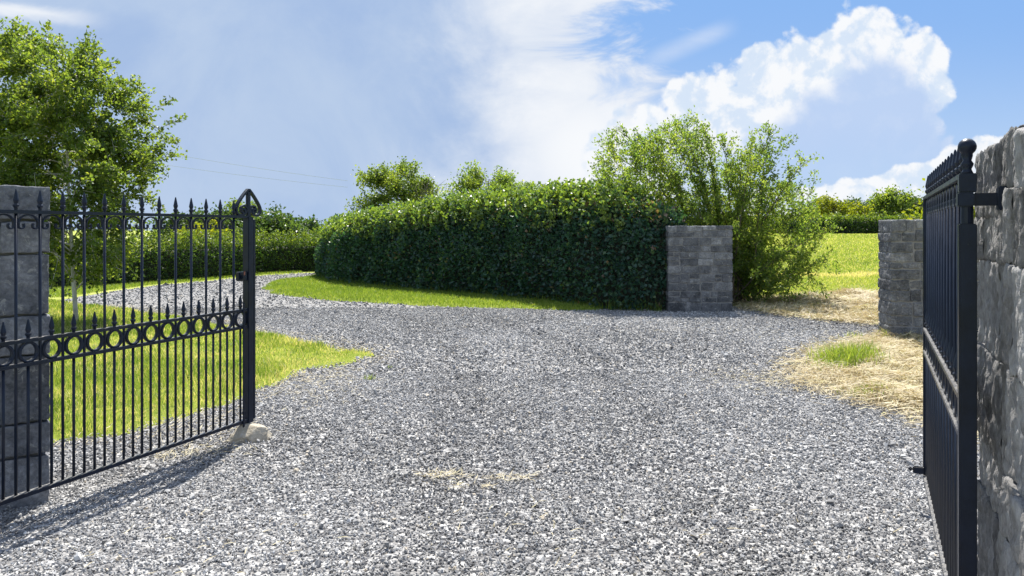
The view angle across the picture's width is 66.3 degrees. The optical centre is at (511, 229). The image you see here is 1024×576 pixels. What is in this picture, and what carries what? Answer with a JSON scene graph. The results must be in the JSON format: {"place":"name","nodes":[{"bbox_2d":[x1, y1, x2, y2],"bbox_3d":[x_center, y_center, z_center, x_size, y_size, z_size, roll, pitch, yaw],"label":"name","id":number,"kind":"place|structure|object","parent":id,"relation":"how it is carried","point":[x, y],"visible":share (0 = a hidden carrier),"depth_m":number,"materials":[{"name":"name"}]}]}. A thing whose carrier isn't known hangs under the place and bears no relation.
{"place":"outdoors","nodes":[
{"label":"outdoors","id":0,"kind":"place"},
{"bbox_2d":[168,165,341,186],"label":"power line","id":1,"kind":"object","parent":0,"point":[251,176],"visible":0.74,"depth_m":61.99,"materials":[{"name":"black metal"}]},
{"bbox_2d":[168,153,345,180],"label":"power line","id":2,"kind":"object","parent":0,"point":[266,169],"visible":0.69,"depth_m":61.99,"materials":[{"name":"black metal"}]},
{"bbox_2d":[409,179,449,202],"bbox_3d":[-2.879,-0.065,26.840,1.452,3.441,1.616,0,0,0],"label":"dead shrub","id":3,"kind":"object","parent":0,"point":[426,191],"visible":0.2,"depth_m":26.80,"materials":[{"name":"plant"}]},
{"bbox_2d":[267,280,600,310],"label":"grass verge","id":4,"kind":"object","parent":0,"point":[459,305],"depth_m":17.27,"materials":[{"name":"green plant"}]},
{"bbox_2d":[49,230,878,305],"bbox_3d":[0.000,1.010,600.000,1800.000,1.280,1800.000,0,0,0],"label":"ground","id":5,"kind":"structure","parent":0,"point":[90,293],"depth_m":26.45,"materials":[{"name":"green plant"}]},
{"bbox_2d":[0,185,49,509],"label":"stone pillar","id":6,"kind":"structure","parent":5,"relation":"on","point":[28,269],"depth_m":4.66,"materials":[{"name":"grey stone"}]},
{"bbox_2d":[0,189,261,505],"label":"iron gate","id":7,"kind":"structure","parent":6,"relation":"attached to","point":[247,277],"depth_m":5.11,"materials":[{"name":"metal"}]},
{"bbox_2d":[0,15,73,201],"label":"birch tree","id":8,"kind":"object","parent":5,"relation":"on","point":[6,43],"visible":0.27,"depth_m":14.42,"materials":[{"name":"green plant"}]},
{"bbox_2d":[45,225,319,286],"bbox_3d":[-10.387,0.777,27.226,4.140,1.894,25.893,0,0,43],"label":"hedge","id":9,"kind":"object","parent":5,"relation":"on","point":[298,254],"visible":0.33,"depth_m":26.70,"materials":[{"name":"green plant"}]},
{"bbox_2d":[145,203,225,249],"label":"tree","id":10,"kind":"object","parent":5,"relation":"on","point":[183,221],"visible":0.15,"depth_m":43.56,"materials":[{"name":"green plant"}]},
{"bbox_2d":[177,218,237,247],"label":"tree","id":11,"kind":"object","parent":5,"relation":"on","point":[212,229],"visible":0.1,"depth_m":41.48,"materials":[{"name":"green plant"}]},
{"bbox_2d":[202,202,242,234],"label":"tree","id":12,"kind":"object","parent":5,"relation":"on","point":[225,212],"visible":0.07,"depth_m":45.43,"materials":[{"name":"green plant"}]},
{"bbox_2d":[223,197,272,218],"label":"tree","id":13,"kind":"object","parent":5,"relation":"on","point":[231,203],"visible":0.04,"depth_m":57.78,"materials":[{"name":"green plant"}]},
{"bbox_2d":[237,201,315,246],"bbox_3d":[-11.946,0.307,39.759,3.848,3.547,3.888,0,0,-35],"label":"tree","id":14,"kind":"object","parent":5,"relation":"on","point":[281,222],"visible":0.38,"depth_m":39.22,"materials":[{"name":"green plant"}]},
{"bbox_2d":[292,214,323,240],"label":"tree","id":15,"kind":"object","parent":5,"relation":"on","point":[311,225],"visible":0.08,"depth_m":45.80,"materials":[{"name":"green plant"}]},
{"bbox_2d":[344,156,442,211],"bbox_3d":[-4.264,-0.576,29.561,3.695,4.558,3.646,0,0,0],"label":"tree","id":16,"kind":"object","parent":5,"relation":"on","point":[393,184],"visible":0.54,"depth_m":28.84,"materials":[{"name":"green plant"}]},
{"bbox_2d":[438,159,540,200],"bbox_3d":[-0.887,-0.272,25.491,2.884,3.950,3.175,0,0,37],"label":"tree","id":17,"kind":"object","parent":5,"relation":"on","point":[475,181],"visible":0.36,"depth_m":25.27,"materials":[{"name":"green plant"}]},
{"bbox_2d":[313,172,687,310],"bbox_3d":[-2.344,0.243,22.725,4.039,3.011,17.750,0,0,-35],"label":"hedge","id":18,"kind":"object","parent":5,"relation":"on","point":[596,244],"visible":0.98,"depth_m":18.34,"materials":[{"name":"green plant"}]},
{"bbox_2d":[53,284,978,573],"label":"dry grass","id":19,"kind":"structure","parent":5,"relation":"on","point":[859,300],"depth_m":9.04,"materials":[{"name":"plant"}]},
{"bbox_2d":[664,226,732,311],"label":"stone pillar","id":20,"kind":"structure","parent":5,"relation":"on","point":[699,272],"depth_m":15.66,"materials":[{"name":"grey stone"}]},
{"bbox_2d":[586,105,845,304],"bbox_3d":[4.376,-0.476,17.529,5.495,4.504,4.902,0,0,0],"label":"willow shrub","id":21,"kind":"object","parent":5,"relation":"on","point":[755,264],"visible":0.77,"depth_m":17.11,"materials":[{"name":"green plant"}]},
{"bbox_2d":[687,211,922,233],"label":"hedge","id":22,"kind":"object","parent":5,"relation":"on","point":[857,224],"visible":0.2,"depth_m":56.66,"materials":[{"name":"green plant"}]},
{"bbox_2d":[795,196,833,215],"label":"tree","id":23,"kind":"object","parent":5,"relation":"on","point":[811,207],"visible":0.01,"depth_m":63.65,"materials":[{"name":"green plant"}]},
{"bbox_2d":[809,191,873,220],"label":"tree","id":24,"kind":"object","parent":5,"relation":"on","point":[826,204],"visible":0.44,"depth_m":61.20,"materials":[{"name":"green plant"}]},
{"bbox_2d":[842,195,869,214],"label":"tree","id":25,"kind":"object","parent":5,"relation":"on","point":[852,200],"visible":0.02,"depth_m":71.57,"materials":[{"name":"green plant"}]},
{"bbox_2d":[858,199,875,213],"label":"tree","id":26,"kind":"object","parent":5,"relation":"on","point":[867,202],"visible":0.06,"depth_m":74.31,"materials":[{"name":"green plant"}]},
{"bbox_2d":[865,184,919,217],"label":"tree","id":27,"kind":"object","parent":5,"relation":"on","point":[889,203],"visible":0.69,"depth_m":61.52,"materials":[{"name":"green plant"}]},
{"bbox_2d":[899,195,922,215],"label":"tree","id":28,"kind":"object","parent":5,"relation":"on","point":[914,208],"visible":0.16,"depth_m":65.03,"materials":[{"name":"green plant"}]},
{"bbox_2d":[878,219,978,338],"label":"stone pillar","id":29,"kind":"structure","parent":5,"relation":"on","point":[900,283],"depth_m":11.29,"materials":[{"name":"grey stone"}]},
{"bbox_2d":[902,178,975,219],"bbox_3d":[8.089,0.362,13.769,2.323,2.690,2.321,0,0,33],"label":"shrub","id":30,"kind":"object","parent":5,"relation":"on","point":[917,207],"visible":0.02,"depth_m":14.12,"materials":[{"name":"green plant"}]},
{"bbox_2d":[974,124,1023,575],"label":"stone wall","id":31,"kind":"structure","parent":5,"relation":"on","point":[1000,386],"depth_m":2.65,"materials":[{"name":"stone"}]},
{"bbox_2d":[956,186,1012,209],"bbox_3d":[1.615,-0.105,2.653,0.191,0.080,0.064,0,0,25],"label":"hinge bracket","id":32,"kind":"object","parent":31,"relation":"attached to","point":[964,199],"visible":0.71,"depth_m":2.65,"materials":[{"name":"black metal"}]},
{"bbox_2d":[908,138,976,575],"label":"iron gate","id":33,"kind":"structure","parent":32,"relation":"attached to","point":[948,469],"depth_m":3.17,"materials":[{"name":"black metal"}]},
{"bbox_2d":[46,269,919,442],"bbox_3d":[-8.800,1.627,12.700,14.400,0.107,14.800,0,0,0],"label":"lawn","id":34,"kind":"structure","parent":0,"point":[154,414],"depth_m":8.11,"materials":[{"name":"green plant"}]},
{"bbox_2d":[0,20,187,320],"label":"birch tree","id":35,"kind":"object","parent":34,"relation":"on","point":[40,111],"visible":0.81,"depth_m":13.22,"materials":[{"name":"green plant"}]},
{"bbox_2d":[0,272,979,575],"bbox_3d":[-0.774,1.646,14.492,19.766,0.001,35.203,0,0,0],"label":"gravel drive","id":36,"kind":"structure","parent":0,"point":[678,533],"depth_m":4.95,"materials":[{"name":"grey gravel"}]},
{"bbox_2d":[227,423,271,443],"bbox_3d":[-2.055,1.623,6.142,0.342,0.217,0.241,-7,9,-23],"label":"stone","id":37,"kind":"object","parent":36,"relation":"on","point":[252,432],"visible":0.76,"depth_m":6.08,"materials":[{"name":"beige stone"}]},
{"bbox_2d":[0,0,1023,229],"label":"sky","id":38,"kind":"structure","parent":0,"point":[884,91],"materials":[{"name":"blue"}]},
{"bbox_2d":[734,233,879,301],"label":"meadow grass","id":39,"kind":"structure","parent":0,"point":[849,276],"depth_m":32.07,"materials":[{"name":"green plant"}]},
{"bbox_2d":[772,293,878,322],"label":"bare bank","id":40,"kind":"structure","parent":0,"point":[837,302],"depth_m":16.71,"materials":[{"name":"soil"}]},
{"bbox_2d":[849,339,922,412],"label":"dry grass","id":41,"kind":"structure","parent":0,"point":[902,405],"depth_m":7.48,"materials":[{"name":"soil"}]}
]}

